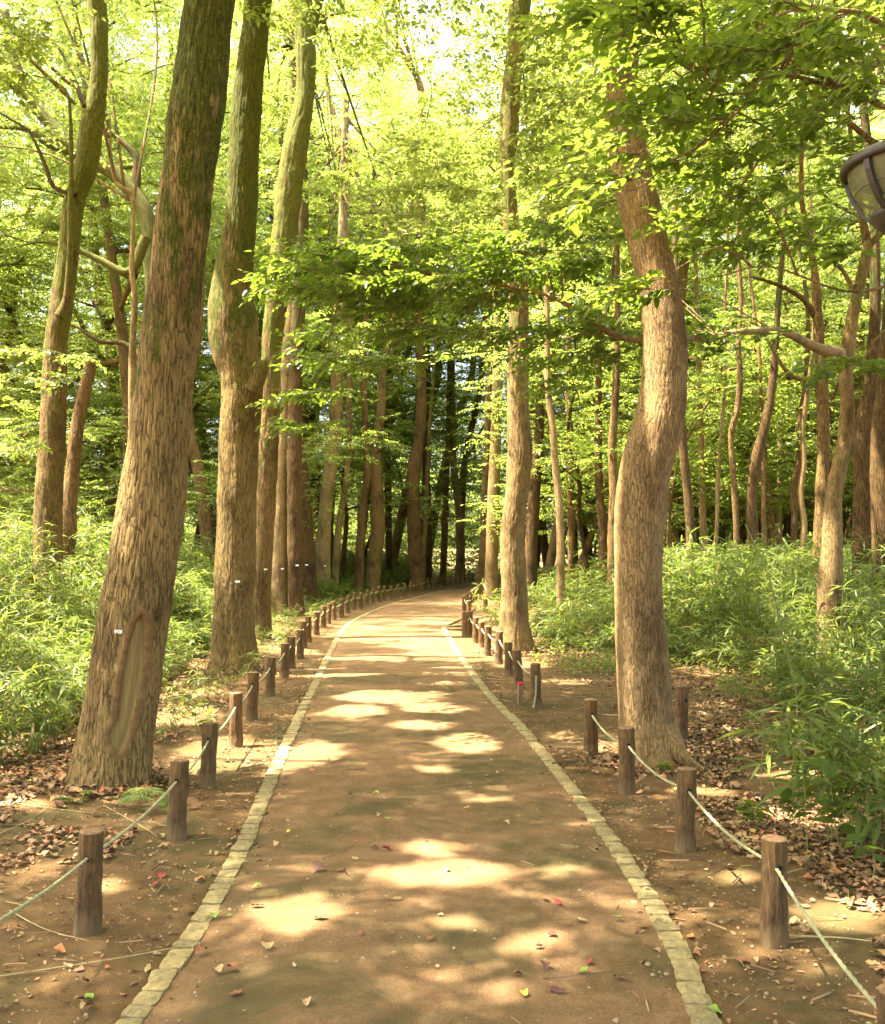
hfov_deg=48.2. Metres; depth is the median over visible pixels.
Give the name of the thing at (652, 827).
fallen twig
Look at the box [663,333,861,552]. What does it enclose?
broadleaf tree
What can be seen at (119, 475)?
broadleaf tree
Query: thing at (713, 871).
fallen twig
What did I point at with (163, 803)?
sapling
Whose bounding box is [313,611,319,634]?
fence post
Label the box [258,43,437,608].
broadleaf tree
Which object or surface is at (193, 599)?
bamboo grass
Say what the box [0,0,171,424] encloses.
broadleaf tree
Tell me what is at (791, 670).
bamboo plant
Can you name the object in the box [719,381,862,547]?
broadleaf tree
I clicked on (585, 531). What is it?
broadleaf tree
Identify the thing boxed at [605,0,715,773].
broadleaf tree
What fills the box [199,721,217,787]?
fence post
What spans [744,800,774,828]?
sapling
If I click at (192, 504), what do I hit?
broadleaf tree
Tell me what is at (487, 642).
fence post
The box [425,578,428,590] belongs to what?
fence post
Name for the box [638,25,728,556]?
broadleaf tree
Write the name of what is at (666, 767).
sapling
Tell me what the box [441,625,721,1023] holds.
kerb
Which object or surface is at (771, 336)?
broadleaf tree
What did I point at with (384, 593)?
fence post
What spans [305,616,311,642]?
fence post
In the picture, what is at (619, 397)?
broadleaf tree
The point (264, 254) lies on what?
broadleaf tree
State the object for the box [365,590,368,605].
fence post
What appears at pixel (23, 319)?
broadleaf tree
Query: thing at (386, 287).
broadleaf tree
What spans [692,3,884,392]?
broadleaf tree
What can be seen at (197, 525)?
broadleaf tree
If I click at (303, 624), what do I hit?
fence post
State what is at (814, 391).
broadleaf tree
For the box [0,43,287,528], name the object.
broadleaf tree
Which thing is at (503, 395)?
broadleaf tree
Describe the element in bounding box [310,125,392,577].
broadleaf tree
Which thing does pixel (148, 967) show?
fallen leaf
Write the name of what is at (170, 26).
broadleaf tree
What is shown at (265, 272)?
broadleaf tree
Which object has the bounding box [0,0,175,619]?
tree
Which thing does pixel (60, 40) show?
broadleaf tree
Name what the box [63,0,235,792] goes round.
broadleaf tree
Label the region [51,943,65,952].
fallen leaf
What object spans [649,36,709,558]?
broadleaf tree
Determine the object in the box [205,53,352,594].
broadleaf tree
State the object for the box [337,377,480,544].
broadleaf tree
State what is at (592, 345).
broadleaf tree
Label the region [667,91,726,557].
broadleaf tree
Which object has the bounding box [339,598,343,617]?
fence post
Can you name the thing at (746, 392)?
broadleaf tree
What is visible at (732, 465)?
broadleaf tree
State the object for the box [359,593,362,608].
fence post
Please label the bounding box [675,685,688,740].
fence post
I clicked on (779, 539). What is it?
broadleaf tree
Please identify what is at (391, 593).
fence post
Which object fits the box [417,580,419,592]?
fence post
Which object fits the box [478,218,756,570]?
broadleaf tree
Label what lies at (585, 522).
broadleaf tree
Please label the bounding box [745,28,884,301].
broadleaf tree
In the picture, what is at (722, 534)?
broadleaf tree
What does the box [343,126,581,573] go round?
broadleaf tree
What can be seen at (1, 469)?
broadleaf tree
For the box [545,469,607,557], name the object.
broadleaf tree
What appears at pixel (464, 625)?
fence post
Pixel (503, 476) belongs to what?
broadleaf tree
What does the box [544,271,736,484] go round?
broadleaf tree
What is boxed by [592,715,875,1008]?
rope
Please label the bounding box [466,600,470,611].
fence post
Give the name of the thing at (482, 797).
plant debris
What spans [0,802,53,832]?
fallen twig
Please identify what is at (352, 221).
broadleaf tree
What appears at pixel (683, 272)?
broadleaf tree
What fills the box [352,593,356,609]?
fence post
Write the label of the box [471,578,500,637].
bamboo grass plant
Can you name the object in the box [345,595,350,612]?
fence post
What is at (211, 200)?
broadleaf tree
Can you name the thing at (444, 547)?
broadleaf tree
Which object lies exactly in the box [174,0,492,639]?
broadleaf tree
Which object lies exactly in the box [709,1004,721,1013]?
fallen leaf
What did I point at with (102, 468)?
broadleaf tree
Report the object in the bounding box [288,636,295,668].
fence post
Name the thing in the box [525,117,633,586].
broadleaf tree
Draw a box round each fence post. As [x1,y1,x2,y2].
[73,827,103,936]
[166,758,189,840]
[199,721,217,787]
[229,692,242,747]
[246,671,258,720]
[264,657,275,696]
[280,643,289,677]
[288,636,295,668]
[296,630,304,658]
[300,621,306,647]
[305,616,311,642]
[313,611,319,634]
[321,606,326,627]
[326,603,331,623]
[331,601,336,620]
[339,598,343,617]
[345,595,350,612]
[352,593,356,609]
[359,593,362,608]
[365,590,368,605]
[371,588,374,603]
[377,586,380,601]
[382,586,385,600]
[389,585,392,599]
[396,584,398,598]
[402,584,405,596]
[409,582,412,594]
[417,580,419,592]
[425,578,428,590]
[436,577,438,587]
[442,576,444,586]
[454,574,456,584]
[462,595,465,611]
[462,612,467,636]
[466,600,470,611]
[467,611,472,635]
[468,591,471,605]
[472,617,478,642]
[478,621,483,647]
[483,595,487,612]
[484,626,491,655]
[495,631,502,664]
[504,642,512,676]
[511,649,524,689]
[530,663,542,707]
[583,698,597,756]
[618,726,636,794]
[674,766,696,852]
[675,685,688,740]
[759,834,788,948]
[875,981,884,1023]
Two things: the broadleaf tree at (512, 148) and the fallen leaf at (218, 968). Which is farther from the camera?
the broadleaf tree at (512, 148)
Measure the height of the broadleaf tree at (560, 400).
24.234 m
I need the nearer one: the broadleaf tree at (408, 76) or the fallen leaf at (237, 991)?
the fallen leaf at (237, 991)
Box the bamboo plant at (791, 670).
[737,524,810,716]
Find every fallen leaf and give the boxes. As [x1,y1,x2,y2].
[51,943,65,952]
[80,999,93,1008]
[84,993,93,998]
[144,963,150,972]
[157,872,165,877]
[195,944,206,952]
[210,910,219,917]
[212,964,222,971]
[224,962,237,967]
[228,989,241,993]
[261,941,273,948]
[301,996,310,1005]
[313,862,325,871]
[520,988,527,995]
[540,960,549,968]
[548,986,564,992]
[554,898,561,903]
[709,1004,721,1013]
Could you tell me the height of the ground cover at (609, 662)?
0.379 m
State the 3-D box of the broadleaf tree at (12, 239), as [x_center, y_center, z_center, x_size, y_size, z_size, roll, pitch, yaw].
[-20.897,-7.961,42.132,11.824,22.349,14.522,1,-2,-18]
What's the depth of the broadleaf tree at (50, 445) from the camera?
14.42 m
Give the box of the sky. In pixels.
[0,0,884,548]
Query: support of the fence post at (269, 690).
on the ground at (106, 989)
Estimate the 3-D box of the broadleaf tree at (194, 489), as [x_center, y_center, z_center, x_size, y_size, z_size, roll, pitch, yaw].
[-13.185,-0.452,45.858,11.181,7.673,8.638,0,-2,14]
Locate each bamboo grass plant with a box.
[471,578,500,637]
[716,669,884,798]
[742,695,884,846]
[754,723,884,862]
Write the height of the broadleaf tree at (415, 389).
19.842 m
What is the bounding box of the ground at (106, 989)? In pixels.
[0,549,884,1023]
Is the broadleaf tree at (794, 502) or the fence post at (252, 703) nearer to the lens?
the fence post at (252, 703)
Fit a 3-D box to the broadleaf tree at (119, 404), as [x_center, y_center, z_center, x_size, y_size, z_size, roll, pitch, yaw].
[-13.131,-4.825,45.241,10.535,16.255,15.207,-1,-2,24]
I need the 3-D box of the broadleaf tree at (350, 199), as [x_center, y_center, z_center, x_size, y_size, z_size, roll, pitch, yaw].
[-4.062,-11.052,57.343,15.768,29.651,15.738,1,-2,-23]
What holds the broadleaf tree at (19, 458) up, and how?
on the ground at (106, 989)
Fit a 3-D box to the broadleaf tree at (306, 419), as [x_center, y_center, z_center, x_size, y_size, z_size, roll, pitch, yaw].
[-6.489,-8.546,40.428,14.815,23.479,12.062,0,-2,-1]
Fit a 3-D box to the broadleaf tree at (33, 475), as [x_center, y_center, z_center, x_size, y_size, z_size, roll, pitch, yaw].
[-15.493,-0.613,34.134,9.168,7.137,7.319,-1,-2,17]
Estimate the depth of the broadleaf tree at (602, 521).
25.97 m
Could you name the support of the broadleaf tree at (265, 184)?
on the ground at (106, 989)
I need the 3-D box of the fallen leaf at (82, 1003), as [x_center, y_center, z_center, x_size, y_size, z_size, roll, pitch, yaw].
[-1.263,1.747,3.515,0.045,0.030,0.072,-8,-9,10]
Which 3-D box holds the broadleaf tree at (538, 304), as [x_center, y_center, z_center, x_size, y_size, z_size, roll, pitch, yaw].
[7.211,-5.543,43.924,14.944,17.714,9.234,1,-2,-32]
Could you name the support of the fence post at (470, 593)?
on the ground at (106, 989)
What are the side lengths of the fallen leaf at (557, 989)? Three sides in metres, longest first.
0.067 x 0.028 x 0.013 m
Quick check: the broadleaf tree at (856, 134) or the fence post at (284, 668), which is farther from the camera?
the broadleaf tree at (856, 134)
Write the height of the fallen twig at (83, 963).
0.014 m
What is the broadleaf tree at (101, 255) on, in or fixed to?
on the ground at (106, 989)
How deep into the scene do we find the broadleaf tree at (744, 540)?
37.77 m
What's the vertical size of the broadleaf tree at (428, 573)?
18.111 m
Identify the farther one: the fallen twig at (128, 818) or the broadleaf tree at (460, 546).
the broadleaf tree at (460, 546)
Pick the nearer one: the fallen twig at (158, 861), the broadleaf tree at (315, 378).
the fallen twig at (158, 861)
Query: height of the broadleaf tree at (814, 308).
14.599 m
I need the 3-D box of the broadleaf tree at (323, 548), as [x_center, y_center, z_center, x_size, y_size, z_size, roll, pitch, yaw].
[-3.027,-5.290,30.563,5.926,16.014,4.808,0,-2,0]
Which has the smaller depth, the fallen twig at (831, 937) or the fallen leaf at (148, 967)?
the fallen leaf at (148, 967)
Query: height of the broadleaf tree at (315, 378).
15.610 m
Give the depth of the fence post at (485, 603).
24.25 m
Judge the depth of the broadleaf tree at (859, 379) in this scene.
27.61 m
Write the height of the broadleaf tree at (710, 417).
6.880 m
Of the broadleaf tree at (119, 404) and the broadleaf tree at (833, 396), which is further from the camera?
the broadleaf tree at (119, 404)
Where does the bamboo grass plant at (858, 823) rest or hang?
on the ground at (106, 989)
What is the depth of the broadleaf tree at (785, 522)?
32.79 m
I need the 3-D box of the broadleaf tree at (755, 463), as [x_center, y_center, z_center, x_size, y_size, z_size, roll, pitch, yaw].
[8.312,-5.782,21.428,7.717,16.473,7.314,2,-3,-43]
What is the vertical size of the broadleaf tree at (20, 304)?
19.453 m
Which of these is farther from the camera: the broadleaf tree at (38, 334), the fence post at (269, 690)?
the broadleaf tree at (38, 334)
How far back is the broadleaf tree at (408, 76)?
42.56 m
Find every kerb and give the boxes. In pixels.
[115,589,451,1023]
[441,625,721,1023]
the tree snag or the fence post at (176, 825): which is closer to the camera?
the fence post at (176, 825)
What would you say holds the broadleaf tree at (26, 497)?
on the ground at (106, 989)
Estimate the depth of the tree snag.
16.46 m
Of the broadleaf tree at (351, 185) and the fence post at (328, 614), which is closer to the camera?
the fence post at (328, 614)
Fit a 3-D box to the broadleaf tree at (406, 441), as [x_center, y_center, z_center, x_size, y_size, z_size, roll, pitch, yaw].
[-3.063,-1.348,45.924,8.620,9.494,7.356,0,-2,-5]
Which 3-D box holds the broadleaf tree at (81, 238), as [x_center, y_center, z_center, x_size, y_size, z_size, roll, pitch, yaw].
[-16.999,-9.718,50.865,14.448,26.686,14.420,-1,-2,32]
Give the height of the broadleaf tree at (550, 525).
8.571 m
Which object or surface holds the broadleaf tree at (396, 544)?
on the ground at (106, 989)
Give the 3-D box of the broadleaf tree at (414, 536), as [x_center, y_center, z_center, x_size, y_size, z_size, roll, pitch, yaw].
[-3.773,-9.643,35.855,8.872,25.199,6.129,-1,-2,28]
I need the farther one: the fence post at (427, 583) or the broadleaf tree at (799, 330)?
the broadleaf tree at (799, 330)
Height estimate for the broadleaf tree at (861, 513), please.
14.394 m
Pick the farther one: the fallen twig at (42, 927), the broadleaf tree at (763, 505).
the broadleaf tree at (763, 505)
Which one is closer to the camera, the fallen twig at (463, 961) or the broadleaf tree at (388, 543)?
the fallen twig at (463, 961)
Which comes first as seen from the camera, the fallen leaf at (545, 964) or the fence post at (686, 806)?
the fallen leaf at (545, 964)
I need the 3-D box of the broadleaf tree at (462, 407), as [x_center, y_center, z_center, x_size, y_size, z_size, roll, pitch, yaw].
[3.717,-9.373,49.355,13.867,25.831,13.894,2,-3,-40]
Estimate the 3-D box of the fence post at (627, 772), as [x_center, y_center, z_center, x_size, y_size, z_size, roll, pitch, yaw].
[1.233,1.718,6.607,0.127,0.561,0.118,-1,-2,-3]
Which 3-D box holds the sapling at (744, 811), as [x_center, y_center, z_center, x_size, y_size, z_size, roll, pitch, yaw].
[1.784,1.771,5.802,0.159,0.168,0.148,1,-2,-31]
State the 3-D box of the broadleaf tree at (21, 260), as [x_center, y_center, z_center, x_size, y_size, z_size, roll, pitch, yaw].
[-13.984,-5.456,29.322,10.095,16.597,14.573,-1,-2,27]
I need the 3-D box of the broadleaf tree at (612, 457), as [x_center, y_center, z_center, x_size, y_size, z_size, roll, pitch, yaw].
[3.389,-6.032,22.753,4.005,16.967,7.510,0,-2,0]
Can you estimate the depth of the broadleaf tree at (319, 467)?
33.12 m
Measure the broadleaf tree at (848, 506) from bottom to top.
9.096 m
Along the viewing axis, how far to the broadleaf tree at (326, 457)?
26.93 m
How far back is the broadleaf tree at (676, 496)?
36.98 m
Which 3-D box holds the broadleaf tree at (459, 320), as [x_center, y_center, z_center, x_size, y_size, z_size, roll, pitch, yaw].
[4.356,-7.987,39.427,14.306,22.298,11.647,-1,-2,33]
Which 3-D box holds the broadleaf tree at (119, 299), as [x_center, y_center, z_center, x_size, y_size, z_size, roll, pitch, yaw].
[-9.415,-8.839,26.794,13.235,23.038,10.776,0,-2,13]
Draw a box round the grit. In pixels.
[7,648,879,1023]
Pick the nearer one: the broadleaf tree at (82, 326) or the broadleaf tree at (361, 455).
the broadleaf tree at (82, 326)
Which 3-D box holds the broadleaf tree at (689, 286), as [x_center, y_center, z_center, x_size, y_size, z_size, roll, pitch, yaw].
[10.015,-6.021,38.212,12.956,18.345,10.230,2,-3,-43]
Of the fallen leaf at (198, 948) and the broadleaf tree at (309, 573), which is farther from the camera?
the broadleaf tree at (309, 573)
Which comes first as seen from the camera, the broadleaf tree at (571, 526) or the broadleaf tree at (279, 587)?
the broadleaf tree at (279, 587)
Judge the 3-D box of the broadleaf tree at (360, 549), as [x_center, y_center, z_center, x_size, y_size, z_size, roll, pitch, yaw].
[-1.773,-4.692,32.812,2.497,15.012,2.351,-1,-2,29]
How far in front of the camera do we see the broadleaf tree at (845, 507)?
39.12 m
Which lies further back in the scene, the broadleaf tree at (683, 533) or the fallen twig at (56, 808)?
the broadleaf tree at (683, 533)
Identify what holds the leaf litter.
on the ground at (106, 989)
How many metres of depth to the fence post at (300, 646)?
14.39 m
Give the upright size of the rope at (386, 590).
0.094 m
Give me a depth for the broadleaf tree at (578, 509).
27.82 m
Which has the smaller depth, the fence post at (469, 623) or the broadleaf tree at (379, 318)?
the fence post at (469, 623)
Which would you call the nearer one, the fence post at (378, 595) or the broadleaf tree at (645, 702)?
the broadleaf tree at (645, 702)
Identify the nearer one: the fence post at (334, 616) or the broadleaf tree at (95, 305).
the fence post at (334, 616)
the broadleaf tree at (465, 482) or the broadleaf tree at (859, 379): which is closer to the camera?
the broadleaf tree at (859, 379)
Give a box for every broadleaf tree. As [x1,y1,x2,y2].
[0,0,133,294]
[0,0,160,343]
[0,0,164,658]
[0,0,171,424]
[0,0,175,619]
[0,0,213,386]
[0,0,229,483]
[0,0,320,523]
[0,0,330,463]
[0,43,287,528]
[0,51,266,575]
[0,54,155,467]
[0,102,214,530]
[0,105,93,459]
[0,152,258,559]
[0,213,218,531]
[0,226,122,529]
[0,254,43,367]
[0,362,114,524]
[0,381,113,528]
[0,382,217,537]
[0,384,217,534]
[0,396,105,527]
[0,458,108,521]
[1,338,105,485]
[1,378,100,522]
[2,118,137,508]
[6,304,220,545]
[8,60,224,530]
[11,48,449,582]
[12,34,305,483]
[19,0,366,507]
[25,61,225,482]
[41,0,331,523]
[58,14,338,456]
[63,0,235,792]
[70,378,217,545]
[72,71,534,537]
[83,429,216,520]
[86,421,217,522]
[89,423,377,528]
[95,3,480,561]
[99,69,434,430]
[100,71,373,431]
[135,0,486,550]
[150,3,458,498]
[152,0,482,461]
[152,132,443,491]
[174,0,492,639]
[184,384,219,547]
[184,410,398,538]
[186,438,389,527]
[189,321,459,512]
[194,200,468,555]
[198,178,477,472]
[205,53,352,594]
[206,84,443,483]
[207,0,566,674]
[217,308,463,581]
[227,0,392,616]
[231,0,884,679]
[235,0,448,590]
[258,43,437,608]
[261,143,395,547]
[262,0,550,558]
[273,98,435,597]
[274,20,507,570]
[286,0,446,616]
[308,63,469,519]
[308,211,452,521]
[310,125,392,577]
[326,164,503,556]
[328,385,468,568]
[331,124,625,563]
[333,104,506,494]
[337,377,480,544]
[339,34,498,591]
[340,0,738,653]
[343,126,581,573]
[353,90,505,541]
[354,156,434,594]
[359,54,563,551]
[385,200,444,583]
[400,0,601,605]
[400,12,655,571]
[401,63,572,445]
[401,116,622,567]
[402,197,521,580]
[403,89,554,599]
[406,419,606,557]
[413,79,705,571]
[415,269,717,596]
[425,205,453,582]
[426,37,883,548]
[428,156,565,594]
[429,261,488,581]
[434,115,743,500]
[435,27,732,591]
[450,35,626,602]
[452,204,692,427]
[454,397,747,538]
[458,441,594,563]
[468,320,861,555]
[469,6,867,601]
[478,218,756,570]
[479,161,625,560]
[502,388,636,535]
[516,0,884,388]
[516,185,837,482]
[520,0,690,589]
[520,1,777,401]
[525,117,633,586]
[532,327,816,494]
[540,366,816,556]
[541,375,784,517]
[543,435,745,538]
[544,97,840,530]
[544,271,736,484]
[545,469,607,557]
[546,377,851,555]
[551,366,836,554]
[558,34,708,595]
[559,363,744,551]
[565,299,748,533]
[594,321,814,558]
[597,169,697,556]
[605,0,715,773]
[608,0,863,631]
[622,328,836,548]
[627,236,836,550]
[628,168,868,547]
[629,131,882,543]
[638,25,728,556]
[640,2,835,568]
[649,0,838,610]
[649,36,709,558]
[658,101,774,551]
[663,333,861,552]
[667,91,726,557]
[668,85,766,548]
[670,223,884,540]
[672,196,866,548]
[679,130,884,538]
[679,473,805,543]
[688,333,850,543]
[689,13,884,532]
[692,0,884,465]
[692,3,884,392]
[693,147,882,549]
[697,46,884,551]
[701,77,884,544]
[712,419,852,554]
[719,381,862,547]
[736,293,881,503]
[741,334,866,549]
[743,268,883,471]
[745,1,881,617]
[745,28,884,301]
[746,402,850,533]
[747,91,884,350]
[766,480,852,542]
[769,0,884,644]
[770,59,884,549]
[771,237,884,524]
[771,451,852,527]
[801,204,884,358]
[814,88,884,297]
[821,0,884,648]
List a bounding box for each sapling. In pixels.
[157,797,168,824]
[182,695,211,728]
[656,760,675,774]
[733,799,763,823]
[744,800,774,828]
[767,761,819,840]
[808,758,862,857]
[844,833,884,876]
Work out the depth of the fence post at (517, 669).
11.36 m
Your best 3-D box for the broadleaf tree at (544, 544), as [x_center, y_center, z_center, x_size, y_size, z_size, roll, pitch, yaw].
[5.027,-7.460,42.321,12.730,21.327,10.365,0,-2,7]
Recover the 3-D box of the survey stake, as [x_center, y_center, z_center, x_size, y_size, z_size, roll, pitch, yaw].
[0.812,1.933,10.320,0.055,0.308,0.055,1,-1,-11]
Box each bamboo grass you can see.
[0,505,409,765]
[491,525,884,852]
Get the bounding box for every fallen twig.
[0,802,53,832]
[0,946,180,976]
[1,801,117,813]
[10,910,87,940]
[104,805,155,835]
[131,839,179,881]
[434,953,493,961]
[543,970,616,978]
[612,824,735,833]
[696,860,739,882]
[790,935,882,942]
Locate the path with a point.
(484, 898)
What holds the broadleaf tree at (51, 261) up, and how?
on the ground at (106, 989)
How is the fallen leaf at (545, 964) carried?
on the path
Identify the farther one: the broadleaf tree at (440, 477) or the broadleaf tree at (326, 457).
the broadleaf tree at (440, 477)
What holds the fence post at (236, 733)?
on the ground at (106, 989)
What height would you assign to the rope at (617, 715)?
0.096 m
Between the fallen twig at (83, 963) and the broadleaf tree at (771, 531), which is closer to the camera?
the fallen twig at (83, 963)
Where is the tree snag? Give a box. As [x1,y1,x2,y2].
[63,356,96,643]
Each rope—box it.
[0,618,316,921]
[320,576,470,616]
[468,618,536,707]
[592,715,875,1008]
[597,699,677,716]
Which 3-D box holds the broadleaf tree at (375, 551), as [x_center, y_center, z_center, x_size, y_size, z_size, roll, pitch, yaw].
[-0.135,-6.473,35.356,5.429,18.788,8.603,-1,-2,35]
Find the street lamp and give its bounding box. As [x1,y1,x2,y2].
[839,140,884,233]
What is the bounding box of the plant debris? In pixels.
[0,669,884,1023]
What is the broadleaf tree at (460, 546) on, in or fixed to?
on the ground at (106, 989)
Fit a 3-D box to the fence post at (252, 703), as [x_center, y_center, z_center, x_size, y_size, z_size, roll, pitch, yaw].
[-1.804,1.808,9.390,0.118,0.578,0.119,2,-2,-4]
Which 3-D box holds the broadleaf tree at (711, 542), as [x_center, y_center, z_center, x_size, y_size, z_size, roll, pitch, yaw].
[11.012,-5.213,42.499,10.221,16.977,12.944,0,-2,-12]
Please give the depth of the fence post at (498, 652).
13.78 m
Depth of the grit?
4.87 m
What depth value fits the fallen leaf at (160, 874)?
4.93 m
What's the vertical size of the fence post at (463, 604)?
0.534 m
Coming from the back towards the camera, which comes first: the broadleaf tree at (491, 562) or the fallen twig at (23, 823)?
the broadleaf tree at (491, 562)
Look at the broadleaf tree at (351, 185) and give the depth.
37.25 m
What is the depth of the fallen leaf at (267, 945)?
4.03 m
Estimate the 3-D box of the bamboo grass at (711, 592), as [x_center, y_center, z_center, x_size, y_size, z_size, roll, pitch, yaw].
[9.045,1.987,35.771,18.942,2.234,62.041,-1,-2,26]
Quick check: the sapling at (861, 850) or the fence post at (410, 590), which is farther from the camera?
the fence post at (410, 590)
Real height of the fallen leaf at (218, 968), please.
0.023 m
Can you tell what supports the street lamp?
on the ground at (106, 989)
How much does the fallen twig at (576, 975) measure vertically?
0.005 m
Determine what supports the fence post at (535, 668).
on the ground at (106, 989)
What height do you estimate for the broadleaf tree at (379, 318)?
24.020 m
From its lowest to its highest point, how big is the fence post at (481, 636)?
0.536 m
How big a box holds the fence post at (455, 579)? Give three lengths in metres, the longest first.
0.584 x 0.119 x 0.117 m
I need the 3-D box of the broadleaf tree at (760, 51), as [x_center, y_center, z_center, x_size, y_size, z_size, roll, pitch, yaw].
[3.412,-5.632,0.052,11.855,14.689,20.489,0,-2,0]
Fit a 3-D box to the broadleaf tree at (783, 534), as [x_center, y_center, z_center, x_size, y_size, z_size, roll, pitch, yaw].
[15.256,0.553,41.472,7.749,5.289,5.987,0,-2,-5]
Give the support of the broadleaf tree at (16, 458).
on the ground at (106, 989)
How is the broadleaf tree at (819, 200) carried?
on the ground at (106, 989)
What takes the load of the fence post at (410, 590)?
on the ground at (106, 989)
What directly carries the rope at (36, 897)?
attached to the fence post at (176, 825)
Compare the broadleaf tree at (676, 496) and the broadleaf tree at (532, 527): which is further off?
the broadleaf tree at (676, 496)
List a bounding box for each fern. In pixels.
[50,790,91,803]
[115,787,168,804]
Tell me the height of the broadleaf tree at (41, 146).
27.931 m
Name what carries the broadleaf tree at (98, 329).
on the ground at (106, 989)
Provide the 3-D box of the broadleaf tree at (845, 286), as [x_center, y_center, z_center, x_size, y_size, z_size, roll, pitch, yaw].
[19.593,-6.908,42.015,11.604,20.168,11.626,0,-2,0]
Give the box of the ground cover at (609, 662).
[0,590,884,726]
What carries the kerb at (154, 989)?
on the ground at (106, 989)
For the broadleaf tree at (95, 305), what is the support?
on the ground at (106, 989)
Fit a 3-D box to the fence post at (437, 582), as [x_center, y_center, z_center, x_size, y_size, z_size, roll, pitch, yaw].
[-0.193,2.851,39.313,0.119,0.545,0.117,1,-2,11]
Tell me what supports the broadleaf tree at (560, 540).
on the ground at (106, 989)
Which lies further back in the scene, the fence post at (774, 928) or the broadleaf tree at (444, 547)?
the broadleaf tree at (444, 547)
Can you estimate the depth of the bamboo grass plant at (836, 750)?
5.51 m
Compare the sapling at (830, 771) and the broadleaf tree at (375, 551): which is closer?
the sapling at (830, 771)
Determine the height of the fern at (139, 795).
0.080 m
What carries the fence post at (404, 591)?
on the ground at (106, 989)
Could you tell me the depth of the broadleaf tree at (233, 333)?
12.77 m
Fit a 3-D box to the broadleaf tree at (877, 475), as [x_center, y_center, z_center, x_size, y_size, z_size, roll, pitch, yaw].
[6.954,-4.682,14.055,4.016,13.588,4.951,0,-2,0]
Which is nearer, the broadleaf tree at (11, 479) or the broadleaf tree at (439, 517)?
the broadleaf tree at (11, 479)
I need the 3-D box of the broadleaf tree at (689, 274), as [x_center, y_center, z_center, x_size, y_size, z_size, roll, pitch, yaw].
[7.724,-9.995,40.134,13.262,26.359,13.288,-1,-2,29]
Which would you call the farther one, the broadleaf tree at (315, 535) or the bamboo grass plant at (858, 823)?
the broadleaf tree at (315, 535)
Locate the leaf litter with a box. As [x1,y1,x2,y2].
[0,598,884,1023]
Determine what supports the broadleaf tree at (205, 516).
on the ground at (106, 989)
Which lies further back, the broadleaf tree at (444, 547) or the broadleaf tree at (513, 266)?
the broadleaf tree at (444, 547)
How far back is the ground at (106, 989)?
5.13 m
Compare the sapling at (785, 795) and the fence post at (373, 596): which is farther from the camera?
the fence post at (373, 596)
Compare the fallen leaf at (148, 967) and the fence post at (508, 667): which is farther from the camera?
the fence post at (508, 667)
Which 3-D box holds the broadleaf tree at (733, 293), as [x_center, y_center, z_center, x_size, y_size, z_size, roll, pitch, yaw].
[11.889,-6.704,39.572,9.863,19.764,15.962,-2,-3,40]
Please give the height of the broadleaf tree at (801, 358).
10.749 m
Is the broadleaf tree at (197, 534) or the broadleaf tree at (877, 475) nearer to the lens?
the broadleaf tree at (877, 475)
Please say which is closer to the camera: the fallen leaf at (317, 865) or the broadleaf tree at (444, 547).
the fallen leaf at (317, 865)
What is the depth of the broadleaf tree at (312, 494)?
42.95 m
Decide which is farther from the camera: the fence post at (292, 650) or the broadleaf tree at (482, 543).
the broadleaf tree at (482, 543)
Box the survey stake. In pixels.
[517,682,523,704]
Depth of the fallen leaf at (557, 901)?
4.52 m
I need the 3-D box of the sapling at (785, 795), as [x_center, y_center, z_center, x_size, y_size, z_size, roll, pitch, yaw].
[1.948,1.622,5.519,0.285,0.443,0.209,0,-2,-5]
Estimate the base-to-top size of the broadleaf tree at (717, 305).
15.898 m
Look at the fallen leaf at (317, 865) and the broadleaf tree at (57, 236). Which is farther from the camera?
the broadleaf tree at (57, 236)
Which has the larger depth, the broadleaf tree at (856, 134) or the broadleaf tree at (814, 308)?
the broadleaf tree at (856, 134)
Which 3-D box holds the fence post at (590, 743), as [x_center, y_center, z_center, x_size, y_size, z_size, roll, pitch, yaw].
[1.173,1.760,7.810,0.119,0.562,0.117,1,-2,-3]
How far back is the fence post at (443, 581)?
40.23 m
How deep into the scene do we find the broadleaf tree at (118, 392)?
32.57 m
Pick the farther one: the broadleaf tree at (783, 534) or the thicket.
the thicket
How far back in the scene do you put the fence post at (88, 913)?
4.20 m
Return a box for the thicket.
[8,371,850,577]
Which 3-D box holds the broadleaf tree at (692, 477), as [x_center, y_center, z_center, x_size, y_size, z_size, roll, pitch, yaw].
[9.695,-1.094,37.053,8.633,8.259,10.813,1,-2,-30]
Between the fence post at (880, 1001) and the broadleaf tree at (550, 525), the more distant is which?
the broadleaf tree at (550, 525)
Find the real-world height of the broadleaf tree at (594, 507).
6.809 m
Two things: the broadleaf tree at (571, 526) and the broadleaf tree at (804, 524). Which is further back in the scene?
the broadleaf tree at (571, 526)
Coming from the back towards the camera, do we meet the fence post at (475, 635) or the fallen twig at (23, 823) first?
the fence post at (475, 635)
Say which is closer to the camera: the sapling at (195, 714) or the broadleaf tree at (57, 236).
the sapling at (195, 714)
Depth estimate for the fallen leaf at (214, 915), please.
4.36 m
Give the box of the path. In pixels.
[142,582,690,1023]
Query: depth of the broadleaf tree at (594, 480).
39.82 m
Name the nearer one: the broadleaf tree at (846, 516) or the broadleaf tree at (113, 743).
the broadleaf tree at (113, 743)
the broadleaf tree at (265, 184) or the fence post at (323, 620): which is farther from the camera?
the broadleaf tree at (265, 184)
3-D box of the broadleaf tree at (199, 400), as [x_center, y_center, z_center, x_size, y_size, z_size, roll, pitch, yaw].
[-3.837,-5.447,33.156,16.521,16.715,11.445,0,-2,-14]
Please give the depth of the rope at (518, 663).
10.96 m
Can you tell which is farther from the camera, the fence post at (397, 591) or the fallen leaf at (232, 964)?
the fence post at (397, 591)
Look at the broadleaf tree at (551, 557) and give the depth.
35.40 m

